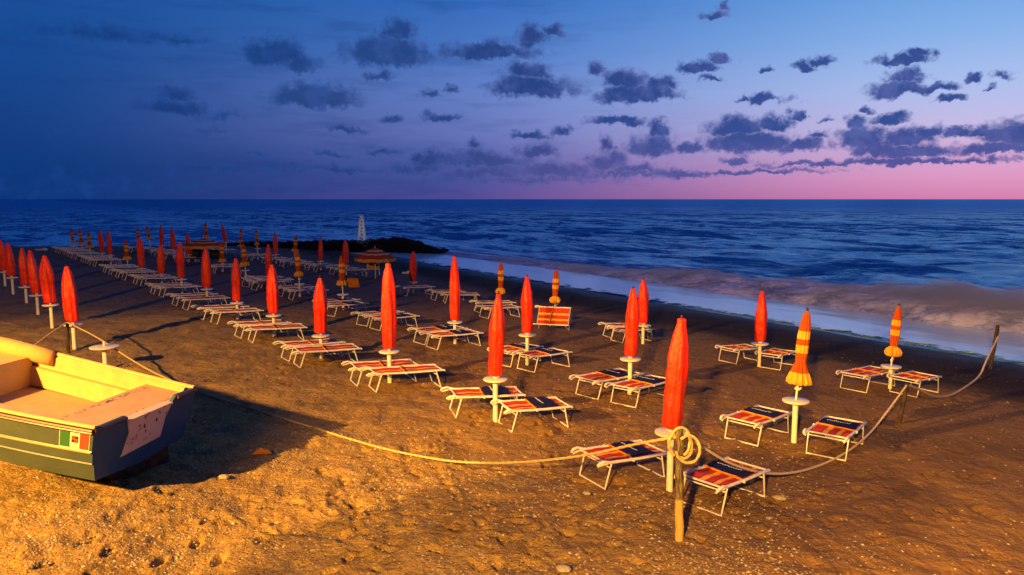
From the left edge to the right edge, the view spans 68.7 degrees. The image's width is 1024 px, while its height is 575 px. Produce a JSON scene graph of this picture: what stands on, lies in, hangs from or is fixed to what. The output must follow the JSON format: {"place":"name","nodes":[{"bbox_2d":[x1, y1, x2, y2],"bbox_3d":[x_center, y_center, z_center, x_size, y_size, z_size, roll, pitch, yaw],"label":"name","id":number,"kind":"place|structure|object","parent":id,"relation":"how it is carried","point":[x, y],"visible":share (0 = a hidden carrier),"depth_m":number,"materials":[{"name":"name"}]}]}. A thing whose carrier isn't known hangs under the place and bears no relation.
{"place":"outdoors","nodes":[
{"label":"outdoors","id":0,"kind":"place"},
{"bbox_2d":[209,250,221,263],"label":"folding chair","id":1,"kind":"object","parent":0,"point":[214,254],"visible":0.84,"depth_m":55.26,"materials":[{"name":"brown wood"}]},
{"bbox_2d":[366,262,379,274],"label":"folding chair","id":2,"kind":"object","parent":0,"point":[370,265],"visible":0.61,"depth_m":49.87,"materials":[{"name":"white"}]},
{"bbox_2d":[0,246,1023,574],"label":"sand","id":3,"kind":"structure","parent":0,"point":[924,522],"depth_m":13.92,"materials":[{"name":"sand"}]},
{"bbox_2d":[0,239,6,285],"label":"parasol","id":4,"kind":"object","parent":3,"relation":"on","point":[2,260],"visible":0.77,"depth_m":36.51,"materials":[{"name":"fabric"}]},
{"bbox_2d":[4,241,18,293],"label":"parasol","id":5,"kind":"object","parent":3,"relation":"on","point":[10,265],"visible":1,"depth_m":33.45,"materials":[{"name":"fabric"}]},
{"bbox_2d":[18,246,29,302],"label":"parasol","id":6,"kind":"object","parent":3,"relation":"on","point":[23,271],"visible":0.93,"depth_m":30.56,"materials":[{"name":"fabric"}]},
{"bbox_2d":[27,249,41,314],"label":"parasol","id":7,"kind":"object","parent":3,"relation":"on","point":[33,277],"visible":0.94,"depth_m":27.70,"materials":[{"name":"fabric"}]},
{"bbox_2d":[39,254,59,327],"bbox_3d":[-15.428,0.213,25.014,0.521,2.684,0.510,-2,7,-18],"label":"parasol","id":8,"kind":"object","parent":3,"relation":"on","point":[47,280],"visible":1,"depth_m":24.86,"materials":[{"name":"fabric"}]},
{"bbox_2d":[65,320,69,353],"bbox_3d":[-12.557,1.501,21.193,0.131,1.157,0.104,0,7,0],"label":"rope post","id":9,"kind":"object","parent":3,"relation":"on","point":[67,339],"visible":0.86,"depth_m":21.15,"materials":[{"name":"brown wood"}]},
{"bbox_2d":[61,264,82,349],"bbox_3d":[-12.652,0.645,21.557,0.510,2.631,0.510,-4,8,-29],"label":"parasol","id":10,"kind":"object","parent":3,"relation":"on","point":[70,301],"visible":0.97,"depth_m":21.42,"materials":[{"name":"fabric"}]},
{"bbox_2d":[98,231,104,261],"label":"parasol","id":11,"kind":"object","parent":3,"relation":"on","point":[101,242],"visible":0.98,"depth_m":52.90,"materials":[{"name":"fabric"}]},
{"bbox_2d":[89,341,119,364],"bbox_3d":[-10.511,1.840,19.362,0.700,0.912,0.700,0,7,0],"label":"parasol table","id":12,"kind":"object","parent":3,"relation":"on","point":[104,347],"visible":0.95,"depth_m":19.29,"materials":[{"name":"white paint"}]},
{"bbox_2d":[106,230,113,263],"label":"parasol","id":13,"kind":"object","parent":3,"relation":"on","point":[109,244],"visible":1,"depth_m":50.71,"materials":[{"name":"fabric"}]},
{"bbox_2d":[122,239,131,268],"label":"parasol","id":14,"kind":"object","parent":3,"relation":"on","point":[127,257],"visible":0.96,"depth_m":45.59,"materials":[{"name":"fabric"}]},
{"bbox_2d":[103,446,168,480],"bbox_3d":[-6.040,2.799,12.061,0.220,0.381,1.000,4,8,29],"label":"timber block","id":15,"kind":"object","parent":3,"relation":"on","point":[160,457],"depth_m":12.04,"materials":[{"name":"brown wood"}]},
{"bbox_2d":[0,352,197,480],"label":"rowing boat","id":16,"kind":"object","parent":15,"relation":"on","point":[72,416],"visible":0.91,"depth_m":11.76,"materials":[{"name":"blue paint"}]},
{"bbox_2d":[0,336,57,365],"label":"rolled canvas","id":17,"kind":"object","parent":16,"relation":"in","point":[38,354],"visible":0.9,"depth_m":13.31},
{"bbox_2d":[117,270,156,279],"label":"sun lounger","id":18,"kind":"object","parent":3,"relation":"on","point":[124,272],"visible":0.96,"depth_m":41.77,"materials":[{"name":"paint"}]},
{"bbox_2d":[137,236,146,276],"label":"parasol","id":19,"kind":"object","parent":3,"relation":"on","point":[140,255],"visible":0.99,"depth_m":42.71,"materials":[{"name":"fabric"}]},
{"bbox_2d":[135,276,177,286],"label":"sun lounger","id":20,"kind":"object","parent":3,"relation":"on","point":[163,277],"visible":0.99,"depth_m":39.01,"materials":[{"name":"paint"}]},
{"bbox_2d":[156,244,166,282],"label":"parasol","id":21,"kind":"object","parent":3,"relation":"on","point":[160,261],"visible":0.99,"depth_m":39.92,"materials":[{"name":"fabric"}]},
{"bbox_2d":[145,282,191,293],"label":"sun lounger","id":22,"kind":"object","parent":3,"relation":"on","point":[162,284],"visible":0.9,"depth_m":36.08,"materials":[{"name":"paint"}]},
{"bbox_2d":[170,228,175,257],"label":"parasol","id":23,"kind":"object","parent":3,"relation":"on","point":[172,241],"visible":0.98,"depth_m":58.57,"materials":[{"name":"fabric"}]},
{"bbox_2d":[153,285,201,296],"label":"sun lounger","id":24,"kind":"object","parent":3,"relation":"on","point":[176,286],"visible":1,"depth_m":35.05,"materials":[{"name":"fabric"}]},
{"bbox_2d":[176,241,186,292],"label":"parasol","id":25,"kind":"object","parent":3,"relation":"on","point":[180,263],"visible":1,"depth_m":35.94,"materials":[{"name":"fabric"}]},
{"bbox_2d":[166,292,217,305],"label":"sun lounger","id":26,"kind":"object","parent":3,"relation":"on","point":[190,294],"visible":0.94,"depth_m":32.18,"materials":[{"name":"paint"}]},
{"bbox_2d":[191,249,202,262],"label":"folding chair","id":27,"kind":"object","parent":3,"relation":"on","point":[196,252],"visible":0.81,"depth_m":55.45,"materials":[{"name":"brown wood"}]},
{"bbox_2d":[176,295,229,309],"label":"sun lounger","id":28,"kind":"object","parent":3,"relation":"on","point":[220,297],"visible":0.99,"depth_m":31.12,"materials":[{"name":"paint"}]},
{"bbox_2d":[182,237,224,249],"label":"open parasol","id":29,"kind":"object","parent":3,"relation":"on","point":[202,243],"visible":0.96,"depth_m":52.52,"materials":[{"name":"fabric"}]},
{"bbox_2d":[201,247,212,304],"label":"parasol","id":30,"kind":"object","parent":3,"relation":"on","point":[206,271],"visible":0.99,"depth_m":31.99,"materials":[{"name":"fabric"}]},
{"bbox_2d":[191,304,248,319],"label":"sun lounger","id":31,"kind":"object","parent":3,"relation":"on","point":[200,307],"visible":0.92,"depth_m":28.76,"materials":[{"name":"paint"}]},
{"bbox_2d":[218,241,226,271],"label":"parasol","id":32,"kind":"object","parent":3,"relation":"on","point":[222,259],"visible":0.99,"depth_m":48.27,"materials":[{"name":"fabric"}]},
{"bbox_2d":[204,308,263,323],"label":"sun lounger","id":33,"kind":"object","parent":3,"relation":"on","point":[251,310],"visible":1,"depth_m":27.72,"materials":[{"name":"paint"}]},
{"bbox_2d":[230,257,243,318],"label":"parasol","id":34,"kind":"object","parent":3,"relation":"on","point":[236,281],"visible":0.99,"depth_m":28.60,"materials":[{"name":"fabric"}]},
{"bbox_2d":[239,243,249,276],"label":"parasol","id":35,"kind":"object","parent":3,"relation":"on","point":[244,262],"visible":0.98,"depth_m":43.91,"materials":[{"name":"fabric"}]},
{"bbox_2d":[227,319,291,338],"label":"sun lounger","id":36,"kind":"object","parent":3,"relation":"on","point":[266,322],"visible":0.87,"depth_m":25.03,"materials":[{"name":"fabric"}]},
{"bbox_2d":[246,279,288,290],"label":"sun lounger","id":37,"kind":"object","parent":3,"relation":"on","point":[265,281],"visible":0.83,"depth_m":38.84,"materials":[{"name":"paint"}]},
{"bbox_2d":[264,243,271,276],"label":"parasol","id":38,"kind":"object","parent":3,"relation":"on","point":[268,258],"visible":0.81,"depth_m":40.91,"materials":[{"name":"fabric"}]},
{"bbox_2d":[266,263,280,336],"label":"parasol","id":39,"kind":"object","parent":3,"relation":"on","point":[272,290],"visible":1,"depth_m":24.78,"materials":[{"name":"fabric"}]},
{"bbox_2d":[240,323,307,342],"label":"sun lounger","id":40,"kind":"object","parent":3,"relation":"on","point":[296,326],"visible":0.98,"depth_m":24.31,"materials":[{"name":"fabric"}]},
{"bbox_2d":[272,232,278,263],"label":"parasol","id":41,"kind":"object","parent":3,"relation":"on","point":[275,245],"visible":0.99,"depth_m":56.92,"materials":[{"name":"fabric"}]},
{"bbox_2d":[278,285,315,296],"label":"sun lounger","id":42,"kind":"object","parent":3,"relation":"on","point":[294,286],"visible":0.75,"depth_m":36.81,"materials":[{"name":"paint"}]},
{"bbox_2d":[294,248,304,296],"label":"parasol","id":43,"kind":"object","parent":3,"relation":"on","point":[298,273],"visible":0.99,"depth_m":36.14,"materials":[{"name":"fabric"}]},
{"bbox_2d":[272,338,345,361],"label":"sun lounger","id":44,"kind":"object","parent":3,"relation":"on","point":[330,341],"visible":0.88,"depth_m":21.67,"materials":[{"name":"fabric"}]},
{"bbox_2d":[317,237,323,269],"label":"parasol","id":45,"kind":"object","parent":3,"relation":"on","point":[320,251],"visible":0.99,"depth_m":51.93,"materials":[{"name":"fabric"}]},
{"bbox_2d":[312,276,329,357],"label":"parasol","id":46,"kind":"object","parent":3,"relation":"on","point":[320,308],"visible":0.99,"depth_m":21.42,"materials":[{"name":"fabric"}]},
{"bbox_2d":[284,343,361,367],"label":"sun lounger","id":47,"kind":"object","parent":3,"relation":"on","point":[325,348],"visible":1,"depth_m":20.86,"materials":[{"name":"fabric"}]},
{"bbox_2d":[312,297,360,309],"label":"sun lounger","id":48,"kind":"object","parent":3,"relation":"on","point":[338,299],"visible":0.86,"depth_m":32.21,"materials":[{"name":"fabric"}]},
{"bbox_2d":[336,254,348,309],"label":"parasol","id":49,"kind":"object","parent":3,"relation":"on","point":[342,281],"visible":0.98,"depth_m":31.97,"materials":[{"name":"fabric"}]},
{"bbox_2d":[342,240,349,274],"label":"parasol","id":50,"kind":"object","parent":3,"relation":"on","point":[345,250],"visible":0.94,"depth_m":49.08,"materials":[{"name":"fabric"}]},
{"bbox_2d":[327,301,368,316],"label":"sun lounger","id":51,"kind":"object","parent":3,"relation":"on","point":[346,303],"visible":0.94,"depth_m":30.84,"materials":[{"name":"paint"}]},
{"bbox_2d":[347,278,358,286],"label":"folding chair","id":52,"kind":"object","parent":3,"relation":"on","point":[353,282],"visible":0.97,"depth_m":41.55,"materials":[{"name":"orange fabric"}]},
{"bbox_2d":[354,247,395,278],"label":"open parasol","id":53,"kind":"object","parent":3,"relation":"on","point":[375,255],"visible":0.99,"depth_m":46.49,"materials":[{"name":"fabric"}]},
{"bbox_2d":[350,310,404,325],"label":"sun lounger","id":54,"kind":"object","parent":3,"relation":"on","point":[376,312],"visible":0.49,"depth_m":28.34,"materials":[{"name":"paint"}]},
{"bbox_2d":[341,358,419,385],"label":"sun lounger","id":55,"kind":"object","parent":3,"relation":"on","point":[383,363],"visible":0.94,"depth_m":19.00,"materials":[{"name":"fabric"}]},
{"bbox_2d":[379,261,398,382],"bbox_3d":[-3.061,0.970,18.612,0.510,3.284,0.510,-2,7,-13],"label":"parasol","id":56,"kind":"object","parent":3,"relation":"on","point":[389,316],"visible":1,"depth_m":18.45,"materials":[{"name":"fabric"}]},
{"bbox_2d":[364,313,419,330],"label":"sun lounger","id":57,"kind":"object","parent":3,"relation":"on","point":[399,315],"visible":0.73,"depth_m":27.68,"materials":[{"name":"paint"}]},
{"bbox_2d":[359,364,444,391],"bbox_3d":[-2.700,2.204,18.413,1.983,0.503,0.810,-1,6,-25],"label":"sun lounger","id":58,"kind":"object","parent":3,"relation":"on","point":[400,369],"visible":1,"depth_m":18.41,"materials":[{"name":"fabric"}]},
{"bbox_2d":[408,251,417,292],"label":"parasol","id":59,"kind":"object","parent":3,"relation":"on","point":[412,270],"visible":1,"depth_m":39.67,"materials":[{"name":"fabric"}]},
{"bbox_2d":[395,285,434,295],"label":"sun lounger","id":60,"kind":"object","parent":3,"relation":"on","point":[418,286],"visible":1,"depth_m":38.88,"materials":[{"name":"fabric"}]},
{"bbox_2d":[407,325,467,344],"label":"sun lounger","id":61,"kind":"object","parent":3,"relation":"on","point":[438,328],"visible":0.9,"depth_m":25.01,"materials":[{"name":"fabric"}]},
{"bbox_2d":[420,329,483,349],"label":"sun lounger","id":62,"kind":"object","parent":3,"relation":"on","point":[456,332],"visible":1,"depth_m":24.17,"materials":[{"name":"fabric"}]},
{"bbox_2d":[447,254,461,343],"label":"parasol","id":63,"kind":"object","parent":3,"relation":"on","point":[454,297],"visible":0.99,"depth_m":24.62,"materials":[{"name":"fabric"}]},
{"bbox_2d":[439,292,479,302],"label":"sun lounger","id":64,"kind":"object","parent":3,"relation":"on","point":[461,294],"visible":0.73,"depth_m":36.06,"materials":[{"name":"paint"}]},
{"bbox_2d":[440,385,525,417],"bbox_3d":[-0.646,2.453,16.313,1.743,0.524,0.810,0,7,-16],"label":"sun lounger","id":65,"kind":"object","parent":3,"relation":"on","point":[484,392],"visible":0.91,"depth_m":16.28,"materials":[{"name":"fabric"}]},
{"bbox_2d":[469,300,515,312],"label":"sun lounger","id":66,"kind":"object","parent":3,"relation":"on","point":[490,302],"visible":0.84,"depth_m":33.34,"materials":[{"name":"paint"}]},
{"bbox_2d":[483,291,507,421],"bbox_3d":[-0.347,1.528,15.623,0.510,2.932,0.510,5,8,36],"label":"parasol","id":67,"kind":"object","parent":3,"relation":"on","point":[496,342],"visible":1,"depth_m":15.47,"materials":[{"name":"fabric"}]},
{"bbox_2d":[475,304,520,318],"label":"sun lounger","id":68,"kind":"object","parent":3,"relation":"on","point":[509,306],"visible":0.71,"depth_m":31.60,"materials":[{"name":"paint"}]},
{"bbox_2d":[495,260,505,301],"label":"parasol","id":69,"kind":"object","parent":3,"relation":"on","point":[501,289],"visible":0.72,"depth_m":33.56,"materials":[{"name":"fabric"}]},
{"bbox_2d":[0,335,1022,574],"bbox_3d":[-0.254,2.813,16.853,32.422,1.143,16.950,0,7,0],"label":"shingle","id":70,"kind":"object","parent":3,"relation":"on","point":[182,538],"visible":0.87,"depth_m":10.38,"materials":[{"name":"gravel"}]},
{"bbox_2d":[487,342,543,366],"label":"sun lounger","id":71,"kind":"object","parent":3,"relation":"on","point":[513,347],"visible":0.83,"depth_m":21.90,"materials":[{"name":"fabric"}]},
{"bbox_2d":[519,275,535,364],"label":"parasol","id":72,"kind":"object","parent":3,"relation":"on","point":[527,310],"visible":1,"depth_m":21.34,"materials":[{"name":"fabric"}]},
{"bbox_2d":[490,396,572,431],"bbox_3d":[0.392,2.581,15.426,1.536,0.524,0.810,-1,8,-23],"label":"sun lounger","id":73,"kind":"object","parent":3,"relation":"on","point":[537,404],"visible":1,"depth_m":15.39,"materials":[{"name":"fabric"}]},
{"bbox_2d":[511,347,572,372],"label":"sun lounger","id":74,"kind":"object","parent":3,"relation":"on","point":[542,352],"visible":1,"depth_m":21.15,"materials":[{"name":"fabric"}]},
{"bbox_2d":[533,305,570,329],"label":"sun lounger","id":75,"kind":"object","parent":3,"relation":"on","point":[556,316],"visible":0.98,"depth_m":27.92,"materials":[{"name":"fabric"}]},
{"bbox_2d":[549,268,560,306],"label":"parasol","id":76,"kind":"object","parent":3,"relation":"on","point":[555,298],"visible":0.82,"depth_m":30.00,"materials":[{"name":"fabric"}]},
{"bbox_2d":[556,564,570,572],"bbox_3d":[0.628,3.415,9.122,0.189,0.072,0.184,0,7,0],"label":"beach stone","id":77,"kind":"object","parent":3,"relation":"on","point":[562,568],"visible":1,"depth_m":9.07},
{"bbox_2d":[569,368,643,399],"bbox_3d":[2.333,2.341,18.442,1.983,0.524,0.810,-3,8,-43],"label":"sun lounger","id":78,"kind":"object","parent":3,"relation":"on","point":[605,375],"visible":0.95,"depth_m":18.30,"materials":[{"name":"fabric"}]},
{"bbox_2d":[571,439,666,489],"bbox_3d":[1.809,2.927,12.547,1.521,0.524,0.810,-1,7,-30],"label":"sun lounger","id":79,"kind":"object","parent":3,"relation":"on","point":[633,453],"visible":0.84,"depth_m":12.48,"materials":[{"name":"fabric"}]},
{"bbox_2d":[598,322,650,337],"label":"sun lounger","id":80,"kind":"object","parent":3,"relation":"on","point":[621,324],"visible":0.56,"depth_m":27.48,"materials":[{"name":"fabric"}]},
{"bbox_2d":[620,286,640,394],"bbox_3d":[2.894,1.397,18.287,0.510,2.883,0.510,-3,7,-21],"label":"parasol","id":81,"kind":"object","parent":3,"relation":"on","point":[631,332],"visible":0.98,"depth_m":18.12,"materials":[{"name":"fabric"}]},
{"bbox_2d":[606,326,655,342],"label":"sun lounger","id":82,"kind":"object","parent":3,"relation":"on","point":[621,329],"visible":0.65,"depth_m":26.45,"materials":[{"name":"fabric"}]},
{"bbox_2d":[604,374,664,407],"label":"sun lounger","id":83,"kind":"object","parent":3,"relation":"on","point":[634,384],"visible":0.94,"depth_m":17.62,"materials":[{"name":"fabric"}]},
{"bbox_2d":[638,278,650,343],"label":"parasol","id":84,"kind":"object","parent":3,"relation":"on","point":[643,298],"visible":0.9,"depth_m":25.66,"materials":[{"name":"fabric"}]},
{"bbox_2d":[655,314,688,491],"bbox_3d":[2.522,1.953,11.857,0.510,3.090,0.510,-3,8,-26],"label":"parasol","id":85,"kind":"object","parent":3,"relation":"on","point":[676,376],"visible":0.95,"depth_m":11.69,"materials":[{"name":"fabric"}]},
{"bbox_2d":[675,429,683,541],"bbox_3d":[2.250,2.765,10.073,0.161,1.804,0.129,0,7,0],"label":"rope post","id":86,"kind":"object","parent":3,"relation":"on","point":[679,497],"visible":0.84,"depth_m":10.02,"materials":[{"name":"brown wood"}]},
{"bbox_2d":[67,322,675,463],"bbox_3d":[-5.155,1.990,15.600,18.552,1.387,0.044,5,8,37],"label":"rope","id":87,"kind":"object","parent":86,"relation":"attached to","point":[547,459],"visible":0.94,"depth_m":12.76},
{"bbox_2d":[668,426,700,463],"bbox_3d":[2.277,2.078,9.904,0.436,0.511,0.145,0,7,0],"label":"rope coil","id":88,"kind":"object","parent":86,"relation":"hanging from","point":[690,443],"visible":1,"depth_m":9.88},
{"bbox_2d":[683,385,907,474],"bbox_3d":[5.437,2.419,13.247,8.976,1.688,0.047,-7,9,-44],"label":"rope","id":89,"kind":"object","parent":86,"relation":"attached to","point":[801,470],"visible":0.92,"depth_m":12.89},
{"bbox_2d":[387,250,1023,361],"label":"shoreline surf","id":90,"kind":"structure","parent":3,"relation":"on","point":[1009,346],"depth_m":36.27,"materials":[{"name":"white liquid"}]},
{"bbox_2d":[674,456,770,515],"bbox_3d":[3.264,3.056,11.634,1.546,0.524,0.810,-3,8,-43],"label":"sun lounger","id":91,"kind":"object","parent":3,"relation":"on","point":[721,475],"visible":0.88,"depth_m":11.54,"materials":[{"name":"fabric"}]},
{"bbox_2d":[715,343,764,363],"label":"sun lounger","id":92,"kind":"object","parent":3,"relation":"on","point":[739,347],"visible":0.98,"depth_m":23.32,"materials":[{"name":"paint"}]},
{"bbox_2d":[720,404,791,446],"bbox_3d":[4.944,2.761,15.166,1.621,0.524,0.810,-4,8,-45],"label":"sun lounger","id":93,"kind":"object","parent":3,"relation":"on","point":[757,415],"visible":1,"depth_m":15.07,"materials":[{"name":"fabric"}]},
{"bbox_2d":[751,289,768,366],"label":"parasol","id":94,"kind":"object","parent":3,"relation":"on","point":[760,327],"visible":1,"depth_m":22.25,"materials":[{"name":"fabric"}]},
{"bbox_2d":[755,348,794,369],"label":"sun lounger","id":95,"kind":"object","parent":3,"relation":"on","point":[777,352],"visible":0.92,"depth_m":22.56,"materials":[{"name":"fabric"}]},
{"bbox_2d":[782,308,811,442],"bbox_3d":[5.569,1.837,14.652,0.520,2.920,0.510,-2,7,-17],"label":"parasol","id":96,"kind":"object","parent":3,"relation":"on","point":[798,375],"visible":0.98,"depth_m":14.52,"materials":[{"name":"fabric"}]},
{"bbox_2d":[803,415,866,461],"bbox_3d":[6.237,2.877,14.473,0.810,0.524,1.650,6,7,37],"label":"sun lounger","id":97,"kind":"object","parent":3,"relation":"on","point":[834,426],"visible":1,"depth_m":14.36,"materials":[{"name":"fabric"}]},
{"bbox_2d":[836,365,898,392],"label":"sun lounger","id":98,"kind":"object","parent":3,"relation":"on","point":[868,372],"visible":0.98,"depth_m":20.02,"materials":[{"name":"fabric"}]},
{"bbox_2d":[881,304,901,388],"bbox_3d":[10.133,1.643,19.978,0.510,2.450,0.510,7,9,45],"label":"parasol","id":99,"kind":"object","parent":3,"relation":"on","point":[892,350],"visible":0.98,"depth_m":19.87,"materials":[{"name":"fabric"}]},
{"bbox_2d":[897,383,908,423],"bbox_3d":[8.547,2.674,16.442,0.239,1.168,0.104,0,7,0],"label":"rope post","id":100,"kind":"object","parent":3,"relation":"on","point":[902,407],"visible":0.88,"depth_m":16.40,"materials":[{"name":"brown wood"}]},
{"bbox_2d":[909,336,998,397],"bbox_3d":[11.926,2.267,19.969,0.061,1.173,9.700,6,9,42],"label":"rope","id":101,"kind":"object","parent":100,"relation":"attached to","point":[956,392],"visible":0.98,"depth_m":20.25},
{"bbox_2d":[887,370,941,396],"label":"sun lounger","id":102,"kind":"object","parent":3,"relation":"on","point":[916,377],"visible":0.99,"depth_m":19.73,"materials":[{"name":"fabric"}]},
{"bbox_2d":[988,325,999,368],"bbox_3d":[15.126,1.990,23.569,0.272,1.649,0.124,0,7,0],"label":"rope post","id":103,"kind":"object","parent":3,"relation":"on","point":[992,355],"visible":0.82,"depth_m":23.52,"materials":[{"name":"brown wood"}]},
{"bbox_2d":[0,199,1023,365],"bbox_3d":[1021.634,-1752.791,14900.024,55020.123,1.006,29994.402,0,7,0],"label":"sea","id":104,"kind":"structure","parent":0,"point":[967,249],"depth_m":126.79,"materials":[{"name":"blue liquid"}]},
{"bbox_2d":[223,236,448,253],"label":"rock breakwater","id":105,"kind":"object","parent":104,"relation":"in","point":[399,245],"visible":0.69,"depth_m":77.03,"materials":[{"name":"stone"}]},
{"bbox_2d":[357,214,365,239],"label":"beacon","id":106,"kind":"object","parent":105,"relation":"on","point":[361,216],"visible":0.95,"depth_m":80.55,"materials":[{"name":"white paint"}]},
{"bbox_2d":[439,248,1023,333],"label":"breaking wave","id":107,"kind":"object","parent":104,"relation":"on","point":[945,310],"visible":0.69,"depth_m":39.15,"materials":[{"name":"liquid"}]},
{"bbox_2d":[0,0,1023,198],"label":"sky","id":108,"kind":"structure","parent":0,"point":[100,99],"materials":[{"name":"blue"}]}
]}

